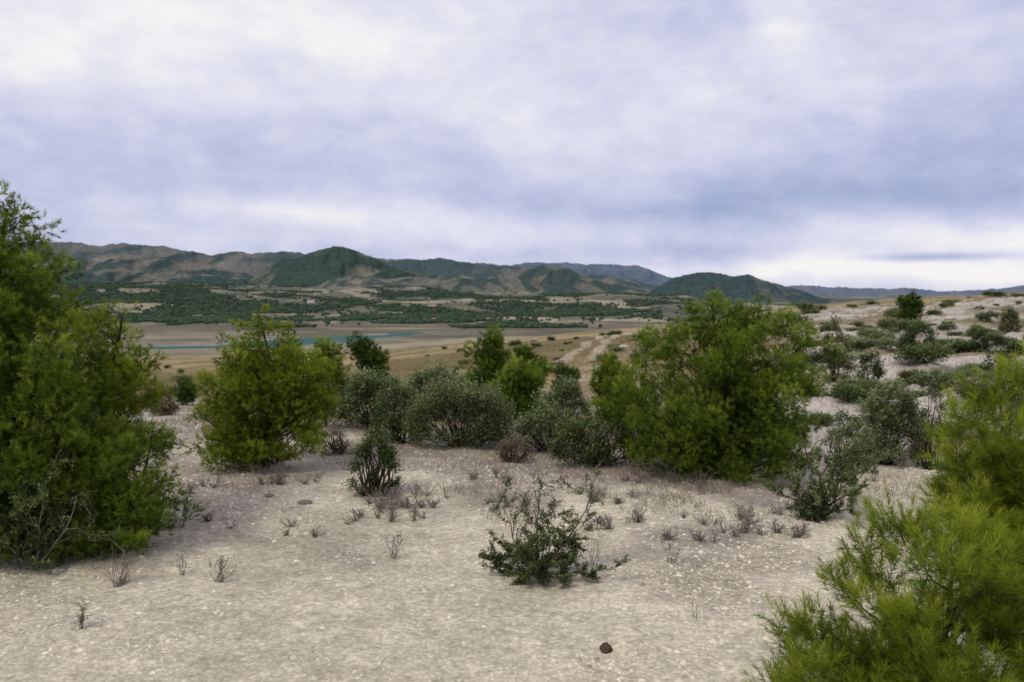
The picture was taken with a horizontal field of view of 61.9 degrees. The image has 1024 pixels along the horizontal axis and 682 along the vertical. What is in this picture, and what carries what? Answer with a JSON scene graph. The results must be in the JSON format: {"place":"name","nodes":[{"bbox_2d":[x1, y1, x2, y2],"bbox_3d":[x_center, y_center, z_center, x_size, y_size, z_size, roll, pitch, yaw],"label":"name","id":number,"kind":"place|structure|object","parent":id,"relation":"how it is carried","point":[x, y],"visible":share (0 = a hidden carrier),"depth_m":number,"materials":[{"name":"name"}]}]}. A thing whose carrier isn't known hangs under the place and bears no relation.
{"place":"outdoors","nodes":[
{"label":"outdoors","id":0,"kind":"place"},
{"bbox_2d":[1,255,253,280],"bbox_3d":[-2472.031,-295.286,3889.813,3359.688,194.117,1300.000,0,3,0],"label":"hills","id":1,"kind":"structure","parent":0,"point":[137,263],"depth_m":3673.84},
{"bbox_2d":[53,268,250,283],"bbox_3d":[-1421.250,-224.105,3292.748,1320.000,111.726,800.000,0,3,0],"label":"hills","id":2,"kind":"structure","parent":0,"point":[112,275],"depth_m":3135.61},
{"bbox_2d":[5,241,658,291],"bbox_3d":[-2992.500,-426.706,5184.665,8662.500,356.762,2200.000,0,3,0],"label":"hills","id":3,"kind":"structure","parent":0,"point":[254,264],"depth_m":4820.10,"materials":[{"name":"plant"}]},
{"bbox_2d":[249,246,442,286],"bbox_3d":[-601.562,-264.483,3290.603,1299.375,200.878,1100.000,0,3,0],"label":"hills","id":4,"kind":"structure","parent":0,"point":[316,268],"depth_m":3049.20,"materials":[{"name":"plant"}]},
{"bbox_2d":[317,274,537,294],"bbox_3d":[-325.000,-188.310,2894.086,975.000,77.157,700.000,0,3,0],"label":"hills","id":5,"kind":"structure","parent":0,"point":[464,284],"depth_m":2725.65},
{"bbox_2d":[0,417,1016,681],"bbox_3d":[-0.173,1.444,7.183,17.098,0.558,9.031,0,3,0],"label":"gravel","id":6,"kind":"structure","parent":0,"point":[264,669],"depth_m":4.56,"materials":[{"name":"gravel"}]},
{"bbox_2d":[599,642,612,653],"bbox_3d":[0.426,1.392,3.852,0.056,0.055,0.063,2,4,31],"label":"stone","id":7,"kind":"object","parent":6,"relation":"on","point":[605,647],"visible":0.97,"depth_m":3.83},
{"bbox_2d":[0,281,1023,681],"bbox_3d":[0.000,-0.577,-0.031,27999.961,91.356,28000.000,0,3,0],"label":"ground","id":8,"kind":"structure","parent":0,"point":[556,613],"depth_m":5.01,"materials":[{"name":"sand"}]},
{"bbox_2d":[0,179,135,566],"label":"pine tree","id":9,"kind":"object","parent":8,"relation":"on","point":[29,398],"visible":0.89,"depth_m":5.00,"materials":[{"name":"green plant"}]},
{"bbox_2d":[0,407,146,570],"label":"shrub","id":10,"kind":"object","parent":8,"relation":"on","point":[33,539],"visible":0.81,"depth_m":4.89,"materials":[{"name":"green plant"}]},
{"bbox_2d":[73,596,91,628],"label":"dry weed","id":11,"kind":"object","parent":8,"relation":"on","point":[81,618],"visible":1,"depth_m":4.11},
{"bbox_2d":[37,296,176,482],"bbox_3d":[-2.802,0.504,5.834,0.966,1.631,0.923,0,3,0],"label":"pine tree","id":12,"kind":"object","parent":8,"relation":"on","point":[128,368],"visible":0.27,"depth_m":5.75,"materials":[{"name":"green plant"}]},
{"bbox_2d":[88,540,147,587],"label":"dry weed","id":13,"kind":"object","parent":8,"relation":"on","point":[121,581],"visible":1,"depth_m":4.73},
{"bbox_2d":[32,416,204,570],"bbox_3d":[-2.609,0.909,5.413,1.199,0.953,1.204,0,3,0],"label":"pine sapling","id":14,"kind":"object","parent":8,"relation":"on","point":[116,495],"visible":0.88,"depth_m":5.14,"materials":[{"name":"green plant"}]},
{"bbox_2d":[150,388,181,416],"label":"shrub","id":15,"kind":"object","parent":8,"relation":"on","point":[167,411],"visible":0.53,"depth_m":12.01,"materials":[{"name":"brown plant"}]},
{"bbox_2d":[172,378,200,404],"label":"pine tree","id":16,"kind":"object","parent":8,"relation":"on","point":[185,393],"visible":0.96,"depth_m":15.99,"materials":[{"name":"green plant"}]},
{"bbox_2d":[181,478,201,493],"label":"dry weed","id":17,"kind":"object","parent":8,"relation":"on","point":[192,487],"visible":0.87,"depth_m":6.86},
{"bbox_2d":[198,510,215,521],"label":"dry weed","id":18,"kind":"object","parent":8,"relation":"on","point":[205,517],"visible":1,"depth_m":6.06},
{"bbox_2d":[209,553,235,582],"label":"dry weed","id":19,"kind":"object","parent":8,"relation":"on","point":[221,568],"visible":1,"depth_m":4.78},
{"bbox_2d":[182,303,344,473],"bbox_3d":[-2.297,0.449,8.055,1.470,1.633,1.268,0,3,0],"label":"pine tree","id":20,"kind":"object","parent":8,"relation":"on","point":[278,391],"visible":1,"depth_m":7.82,"materials":[{"name":"green plant"}]},
{"bbox_2d":[257,456,284,484],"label":"dry weed","id":21,"kind":"object","parent":8,"relation":"on","point":[277,477],"visible":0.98,"depth_m":7.20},
{"bbox_2d":[124,333,425,349],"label":"water","id":22,"kind":"structure","parent":8,"relation":"on","point":[308,341],"depth_m":775.62,"materials":[{"name":"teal liquid"}]},
{"bbox_2d":[304,334,352,426],"bbox_3d":[-2.406,0.526,11.033,0.672,1.266,0.650,1,3,20],"label":"pine tree","id":23,"kind":"object","parent":8,"relation":"on","point":[336,378],"visible":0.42,"depth_m":10.96,"materials":[{"name":"green plant"}]},
{"bbox_2d":[319,426,353,455],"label":"shrub","id":24,"kind":"object","parent":8,"relation":"on","point":[333,444],"visible":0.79,"depth_m":8.94,"materials":[{"name":"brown plant"}]},
{"bbox_2d":[344,330,390,403],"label":"pine tree","id":25,"kind":"object","parent":8,"relation":"on","point":[365,353],"visible":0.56,"depth_m":18.86,"materials":[{"name":"green plant"}]},
{"bbox_2d":[326,365,409,430],"bbox_3d":[-1.811,0.737,11.011,1.206,0.868,0.840,0,3,0],"label":"shrub","id":26,"kind":"object","parent":8,"relation":"on","point":[356,388],"visible":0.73,"depth_m":10.90,"materials":[{"name":"green plant"}]},
{"bbox_2d":[339,417,405,497],"bbox_3d":[-1.116,0.955,6.887,0.538,0.678,0.403,0,3,0],"label":"shrub","id":27,"kind":"object","parent":8,"relation":"on","point":[364,450],"visible":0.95,"depth_m":6.84,"materials":[{"name":"green plant"}]},
{"bbox_2d":[366,486,396,508],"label":"dry weed","id":28,"kind":"object","parent":8,"relation":"on","point":[375,495],"visible":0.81,"depth_m":6.38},
{"bbox_2d":[380,529,405,558],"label":"dry weed","id":29,"kind":"object","parent":8,"relation":"on","point":[394,545],"visible":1,"depth_m":5.19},
{"bbox_2d":[384,487,403,521],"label":"dry weed","id":30,"kind":"object","parent":8,"relation":"on","point":[392,515],"visible":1,"depth_m":6.06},
{"bbox_2d":[363,376,427,444],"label":"shrub","id":31,"kind":"object","parent":8,"relation":"on","point":[393,418],"visible":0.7,"depth_m":9.76,"materials":[{"name":"green plant"}]},
{"bbox_2d":[7,281,796,327],"bbox_3d":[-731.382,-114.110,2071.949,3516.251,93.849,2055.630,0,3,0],"label":"woodland","id":32,"kind":"object","parent":8,"relation":"on","point":[243,313],"visible":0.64,"depth_m":1628.59,"materials":[{"name":"plant"}]},
{"bbox_2d":[403,500,422,521],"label":"dry weed","id":33,"kind":"object","parent":8,"relation":"on","point":[415,513],"visible":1,"depth_m":6.12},
{"bbox_2d":[409,488,431,507],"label":"dry weed","id":34,"kind":"object","parent":8,"relation":"on","point":[419,503],"visible":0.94,"depth_m":6.49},
{"bbox_2d":[398,356,475,420],"bbox_3d":[-1.081,0.725,12.519,1.406,1.018,1.025,0,3,0],"label":"shrub","id":35,"kind":"object","parent":8,"relation":"on","point":[423,375],"visible":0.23,"depth_m":12.39,"materials":[{"name":"green plant"}]},
{"bbox_2d":[395,367,521,450],"bbox_3d":[-0.568,0.758,9.495,1.501,0.971,0.998,0,3,0],"label":"shrub","id":36,"kind":"object","parent":8,"relation":"on","point":[480,425],"visible":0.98,"depth_m":9.40,"materials":[{"name":"green plant"}]},
{"bbox_2d":[459,321,513,413],"bbox_3d":[-0.385,0.492,13.983,0.969,1.632,0.930,-2,4,-34],"label":"pine tree","id":37,"kind":"object","parent":8,"relation":"on","point":[489,359],"visible":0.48,"depth_m":13.87,"materials":[{"name":"green plant"}]},
{"bbox_2d":[492,429,535,463],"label":"shrub","id":38,"kind":"object","parent":8,"relation":"on","point":[506,457],"visible":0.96,"depth_m":8.63,"materials":[{"name":"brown plant"}]},
{"bbox_2d":[479,353,549,420],"bbox_3d":[0.014,0.697,12.018,1.105,1.091,0.974,0,3,0],"label":"pine tree","id":39,"kind":"object","parent":8,"relation":"on","point":[523,381],"visible":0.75,"depth_m":11.83,"materials":[{"name":"green plant"}]},
{"bbox_2d":[34,415,997,537],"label":"dry grass","id":40,"kind":"structure","parent":8,"relation":"on","point":[681,484],"depth_m":7.54,"materials":[{"name":"plant"}]},
{"bbox_2d":[38,294,1023,452],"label":"dry grass","id":41,"kind":"structure","parent":8,"relation":"on","point":[573,362],"depth_m":43.91,"materials":[{"name":"plant"}]},
{"bbox_2d":[513,342,554,398],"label":"pine tree","id":42,"kind":"object","parent":8,"relation":"on","point":[524,351],"visible":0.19,"depth_m":15.41,"materials":[{"name":"green plant"}]},
{"bbox_2d":[503,398,592,452],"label":"shrub","id":43,"kind":"object","parent":8,"relation":"on","point":[529,425],"visible":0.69,"depth_m":9.16,"materials":[{"name":"green plant"}]},
{"bbox_2d":[478,459,631,587],"bbox_3d":[0.212,1.013,4.777,0.900,0.680,0.674,1,3,26],"label":"shrub","id":44,"kind":"object","parent":8,"relation":"on","point":[529,557],"visible":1,"depth_m":4.81,"materials":[{"name":"green plant"}]},
{"bbox_2d":[528,374,598,437],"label":"shrub","id":45,"kind":"object","parent":8,"relation":"on","point":[571,388],"visible":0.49,"depth_m":10.44,"materials":[{"name":"green plant"}]},
{"bbox_2d":[549,358,581,403],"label":"shrub","id":46,"kind":"object","parent":8,"relation":"on","point":[572,372],"visible":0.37,"depth_m":17.94,"materials":[{"name":"green plant"}]},
{"bbox_2d":[546,411,650,468],"bbox_3d":[0.877,0.940,8.379,1.166,0.632,0.752,0,3,0],"label":"shrub","id":47,"kind":"object","parent":8,"relation":"on","point":[596,450],"visible":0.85,"depth_m":8.25,"materials":[{"name":"green plant"}]},
{"bbox_2d":[600,513,613,529],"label":"dry weed","id":48,"kind":"object","parent":8,"relation":"on","point":[607,518],"visible":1,"depth_m":5.89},
{"bbox_2d":[585,350,637,433],"bbox_3d":[1.313,0.676,11.044,0.717,1.165,0.708,0,3,0],"label":"pine tree","id":49,"kind":"object","parent":8,"relation":"on","point":[607,368],"visible":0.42,"depth_m":10.95,"materials":[{"name":"green plant"}]},
{"bbox_2d":[632,329,660,412],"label":"shrub","id":50,"kind":"object","parent":8,"relation":"on","point":[636,355],"visible":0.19,"depth_m":14.99,"materials":[{"name":"green plant"}]},
{"bbox_2d":[660,525,681,563],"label":"dry weed","id":51,"kind":"object","parent":8,"relation":"on","point":[669,548],"visible":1,"depth_m":5.13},
{"bbox_2d":[688,528,710,542],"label":"dry weed","id":52,"kind":"object","parent":8,"relation":"on","point":[698,536],"visible":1,"depth_m":5.54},
{"bbox_2d":[693,508,712,525],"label":"dry weed","id":53,"kind":"object","parent":8,"relation":"on","point":[703,523],"visible":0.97,"depth_m":5.95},
{"bbox_2d":[589,288,846,485],"bbox_3d":[1.876,0.388,8.048,2.270,1.818,2.042,0,3,0],"label":"pine tree","id":54,"kind":"object","parent":8,"relation":"on","point":[706,436],"visible":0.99,"depth_m":7.59,"materials":[{"name":"green plant"}]},
{"bbox_2d":[728,494,752,518],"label":"dry weed","id":55,"kind":"object","parent":8,"relation":"on","point":[741,508],"visible":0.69,"depth_m":6.13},
{"bbox_2d":[735,499,759,533],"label":"dry weed","id":56,"kind":"object","parent":8,"relation":"on","point":[747,528],"visible":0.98,"depth_m":5.74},
{"bbox_2d":[732,503,763,524],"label":"dry weed","id":57,"kind":"object","parent":8,"relation":"on","point":[750,516],"visible":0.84,"depth_m":5.92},
{"bbox_2d":[766,518,784,533],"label":"dry weed","id":58,"kind":"object","parent":8,"relation":"on","point":[778,530],"visible":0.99,"depth_m":5.73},
{"bbox_2d":[783,518,811,537],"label":"dry weed","id":59,"kind":"object","parent":8,"relation":"on","point":[800,533],"visible":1,"depth_m":5.62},
{"bbox_2d":[788,299,819,379],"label":"shrub","id":60,"kind":"object","parent":8,"relation":"on","point":[802,306],"visible":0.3,"depth_m":21.95,"materials":[{"name":"green plant"}]},
{"bbox_2d":[789,481,837,522],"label":"shrub","id":61,"kind":"object","parent":8,"relation":"on","point":[816,515],"visible":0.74,"depth_m":6.05,"materials":[{"name":"green plant"}]},
{"bbox_2d":[807,409,838,424],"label":"shrub","id":62,"kind":"object","parent":8,"relation":"on","point":[824,419],"visible":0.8,"depth_m":13.97,"materials":[{"name":"green plant"}]},
{"bbox_2d":[751,385,904,517],"bbox_3d":[2.386,0.794,6.083,0.910,0.978,1.021,-1,3,-21],"label":"shrub","id":63,"kind":"object","parent":8,"relation":"on","point":[850,479],"visible":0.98,"depth_m":6.01,"materials":[{"name":"green plant"}]},
{"bbox_2d":[818,322,841,333],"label":"shrub","id":64,"kind":"object","parent":8,"relation":"on","point":[827,327],"visible":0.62,"depth_m":39.29,"materials":[{"name":"green plant"}]},
{"bbox_2d":[814,311,856,382],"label":"shrub","id":65,"kind":"object","parent":8,"relation":"on","point":[833,365],"visible":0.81,"depth_m":19.96,"materials":[{"name":"green plant"}]},
{"bbox_2d":[807,348,866,365],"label":"shrub","id":66,"kind":"object","parent":8,"relation":"on","point":[853,355],"visible":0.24,"depth_m":22.19,"materials":[{"name":"green plant"}]},
{"bbox_2d":[818,404,876,475],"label":"shrub","id":67,"kind":"object","parent":8,"relation":"on","point":[839,416],"visible":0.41,"depth_m":8.21,"materials":[{"name":"green plant"}]},
{"bbox_2d":[830,380,867,402],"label":"shrub","id":68,"kind":"object","parent":8,"relation":"on","point":[849,393],"visible":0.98,"depth_m":15.14,"materials":[{"name":"green plant"}]},
{"bbox_2d":[829,373,892,401],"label":"shrub","id":69,"kind":"object","parent":8,"relation":"on","point":[869,383],"visible":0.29,"depth_m":16.12,"materials":[{"name":"green plant"}]},
{"bbox_2d":[842,333,886,350],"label":"shrub","id":70,"kind":"object","parent":8,"relation":"on","point":[863,343],"visible":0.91,"depth_m":24.68,"materials":[{"name":"green plant"}]},
{"bbox_2d":[851,345,887,389],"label":"shrub","id":71,"kind":"object","parent":8,"relation":"on","point":[877,371],"visible":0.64,"depth_m":16.97,"materials":[{"name":"green plant"}]},
{"bbox_2d":[856,325,899,340],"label":"shrub","id":72,"kind":"object","parent":8,"relation":"on","point":[877,333],"visible":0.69,"depth_m":30.80,"materials":[{"name":"green plant"}]},
{"bbox_2d":[854,376,905,392],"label":"shrub","id":73,"kind":"object","parent":8,"relation":"on","point":[900,382],"visible":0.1,"depth_m":18.62,"materials":[{"name":"green plant"}]},
{"bbox_2d":[737,481,1023,681],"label":"pine sapling","id":74,"kind":"object","parent":8,"relation":"on","point":[923,647],"visible":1,"depth_m":2.27,"materials":[{"name":"green plant"}]},
{"bbox_2d":[877,335,899,351],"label":"shrub","id":75,"kind":"object","parent":8,"relation":"on","point":[890,342],"visible":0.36,"depth_m":26.59,"materials":[{"name":"green plant"}]},
{"bbox_2d":[872,315,908,329],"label":"shrub","id":76,"kind":"object","parent":8,"relation":"on","point":[884,324],"visible":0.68,"depth_m":36.13,"materials":[{"name":"green plant"}]},
{"bbox_2d":[853,378,937,466],"bbox_3d":[4.464,0.941,10.058,1.077,1.100,0.777,0,3,0],"label":"shrub","id":77,"kind":"object","parent":8,"relation":"on","point":[895,424],"visible":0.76,"depth_m":9.93,"materials":[{"name":"green plant"}]},
{"bbox_2d":[880,440,915,468],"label":"dry weed","id":78,"kind":"object","parent":8,"relation":"on","point":[900,467],"visible":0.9,"depth_m":9.59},
{"bbox_2d":[888,317,928,330],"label":"shrub","id":79,"kind":"object","parent":8,"relation":"on","point":[900,324],"visible":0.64,"depth_m":35.45,"materials":[{"name":"green plant"}]},
{"bbox_2d":[891,367,927,379],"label":"shrub","id":80,"kind":"object","parent":8,"relation":"on","point":[906,373],"visible":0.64,"depth_m":19.59,"materials":[{"name":"green plant"}]},
{"bbox_2d":[894,290,925,324],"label":"pine tree","id":81,"kind":"object","parent":8,"relation":"on","point":[911,306],"visible":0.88,"depth_m":37.75,"materials":[{"name":"green plant"}]},
{"bbox_2d":[894,319,943,350],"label":"shrub","id":82,"kind":"object","parent":8,"relation":"on","point":[906,338],"visible":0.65,"depth_m":23.88,"materials":[{"name":"green plant"}]},
{"bbox_2d":[888,340,958,364],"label":"shrub","id":83,"kind":"object","parent":8,"relation":"on","point":[932,354],"visible":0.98,"depth_m":21.61,"materials":[{"name":"green plant"}]},
{"bbox_2d":[909,379,949,469],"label":"shrub","id":84,"kind":"object","parent":8,"relation":"on","point":[930,389],"visible":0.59,"depth_m":9.44,"materials":[{"name":"green plant"}]},
{"bbox_2d":[924,308,943,315],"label":"shrub","id":85,"kind":"object","parent":8,"relation":"on","point":[932,312],"visible":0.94,"depth_m":51.29,"materials":[{"name":"green plant"}]},
{"bbox_2d":[926,367,955,376],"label":"shrub","id":86,"kind":"object","parent":8,"relation":"on","point":[938,372],"visible":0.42,"depth_m":20.21,"materials":[{"name":"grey plant"}]},
{"bbox_2d":[911,371,972,389],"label":"shrub","id":87,"kind":"object","parent":8,"relation":"on","point":[925,378],"visible":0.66,"depth_m":17.36,"materials":[{"name":"green plant"}]},
{"bbox_2d":[936,323,957,329],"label":"shrub","id":88,"kind":"object","parent":8,"relation":"on","point":[945,326],"visible":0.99,"depth_m":36.97,"materials":[{"name":"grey plant"}]},
{"bbox_2d":[937,336,970,352],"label":"shrub","id":89,"kind":"object","parent":8,"relation":"on","point":[955,343],"visible":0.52,"depth_m":26.24,"materials":[{"name":"green plant"}]},
{"bbox_2d":[942,338,978,353],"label":"shrub","id":90,"kind":"object","parent":8,"relation":"on","point":[953,344],"visible":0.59,"depth_m":26.15,"materials":[{"name":"green plant"}]},
{"bbox_2d":[941,376,989,387],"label":"shrub","id":91,"kind":"object","parent":8,"relation":"on","point":[949,382],"visible":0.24,"depth_m":16.34,"materials":[{"name":"green plant"}]},
{"bbox_2d":[954,365,980,377],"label":"shrub","id":92,"kind":"object","parent":8,"relation":"on","point":[969,371],"visible":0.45,"depth_m":19.04,"materials":[{"name":"green plant"}]},
{"bbox_2d":[912,336,1023,647],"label":"pine tree","id":93,"kind":"object","parent":8,"relation":"on","point":[1004,464],"visible":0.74,"depth_m":2.85,"materials":[{"name":"green plant"}]},
{"bbox_2d":[953,361,995,372],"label":"shrub","id":94,"kind":"object","parent":8,"relation":"on","point":[970,366],"visible":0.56,"depth_m":20.90,"materials":[{"name":"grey plant"}]},
{"bbox_2d":[963,323,990,336],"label":"shrub","id":95,"kind":"object","parent":8,"relation":"on","point":[970,331],"visible":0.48,"depth_m":31.01,"materials":[{"name":"green plant"}]},
{"bbox_2d":[966,330,992,352],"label":"shrub","id":96,"kind":"object","parent":8,"relation":"on","point":[985,344],"visible":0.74,"depth_m":25.91,"materials":[{"name":"green plant"}]},
{"bbox_2d":[950,373,1014,402],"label":"shrub","id":97,"kind":"object","parent":8,"relation":"on","point":[959,386],"visible":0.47,"depth_m":14.96,"materials":[{"name":"green plant"}]},
{"bbox_2d":[971,371,996,379],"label":"shrub","id":98,"kind":"object","parent":8,"relation":"on","point":[985,375],"visible":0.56,"depth_m":17.46,"materials":[{"name":"green plant"}]},
{"bbox_2d":[972,310,1000,320],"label":"shrub","id":99,"kind":"object","parent":8,"relation":"on","point":[981,315],"visible":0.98,"depth_m":38.85,"materials":[{"name":"green plant"}]},
{"bbox_2d":[981,290,1009,296],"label":"shrub","id":100,"kind":"object","parent":8,"relation":"on","point":[995,293],"visible":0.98,"depth_m":79.98,"materials":[{"name":"green plant"}]},
{"bbox_2d":[981,331,1009,341],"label":"shrub","id":101,"kind":"object","parent":8,"relation":"on","point":[991,336],"visible":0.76,"depth_m":27.76,"materials":[{"name":"green plant"}]},
{"bbox_2d":[980,345,1017,371],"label":"shrub","id":102,"kind":"object","parent":8,"relation":"on","point":[988,356],"visible":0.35,"depth_m":20.93,"materials":[{"name":"green plant"}]},
{"bbox_2d":[988,361,1023,388],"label":"shrub","id":103,"kind":"object","parent":8,"relation":"on","point":[1011,371],"visible":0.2,"depth_m":15.33,"materials":[{"name":"green plant"}]},
{"bbox_2d":[989,335,1022,345],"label":"shrub","id":104,"kind":"object","parent":8,"relation":"on","point":[999,340],"visible":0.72,"depth_m":27.56,"materials":[{"name":"green plant"}]},
{"bbox_2d":[990,339,1023,354],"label":"shrub","id":105,"kind":"object","parent":8,"relation":"on","point":[1011,346],"visible":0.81,"depth_m":22.78,"materials":[{"name":"green plant"}]},
{"bbox_2d":[996,303,1023,333],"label":"shrub","id":106,"kind":"object","parent":8,"relation":"on","point":[1006,316],"visible":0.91,"depth_m":33.89,"materials":[{"name":"green plant"}]},
{"bbox_2d":[0,0,1023,290],"label":"sky","id":107,"kind":"structure","parent":0,"point":[874,144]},
{"bbox_2d":[517,265,647,293],"bbox_3d":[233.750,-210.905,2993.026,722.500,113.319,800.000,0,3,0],"label":"hills","id":108,"kind":"structure","parent":0,"point":[548,279],"depth_m":2782.92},
{"bbox_2d":[511,262,670,285],"bbox_3d":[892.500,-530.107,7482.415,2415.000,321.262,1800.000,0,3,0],"label":"hills","id":109,"kind":"structure","parent":0,"point":[641,274],"depth_m":7246.54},
{"bbox_2d":[548,331,637,364],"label":"path","id":110,"kind":"structure","parent":0,"point":[601,346],"depth_m":64.38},
{"bbox_2d":[648,272,829,303],"bbox_3d":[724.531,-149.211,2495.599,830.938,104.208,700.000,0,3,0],"label":"hills","id":111,"kind":"structure","parent":0,"point":[746,287],"depth_m":2324.38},
{"bbox_2d":[786,285,1023,296],"bbox_3d":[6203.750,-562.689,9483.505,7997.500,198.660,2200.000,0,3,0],"label":"hills","id":112,"kind":"structure","parent":0,"point":[831,291],"depth_m":9034.61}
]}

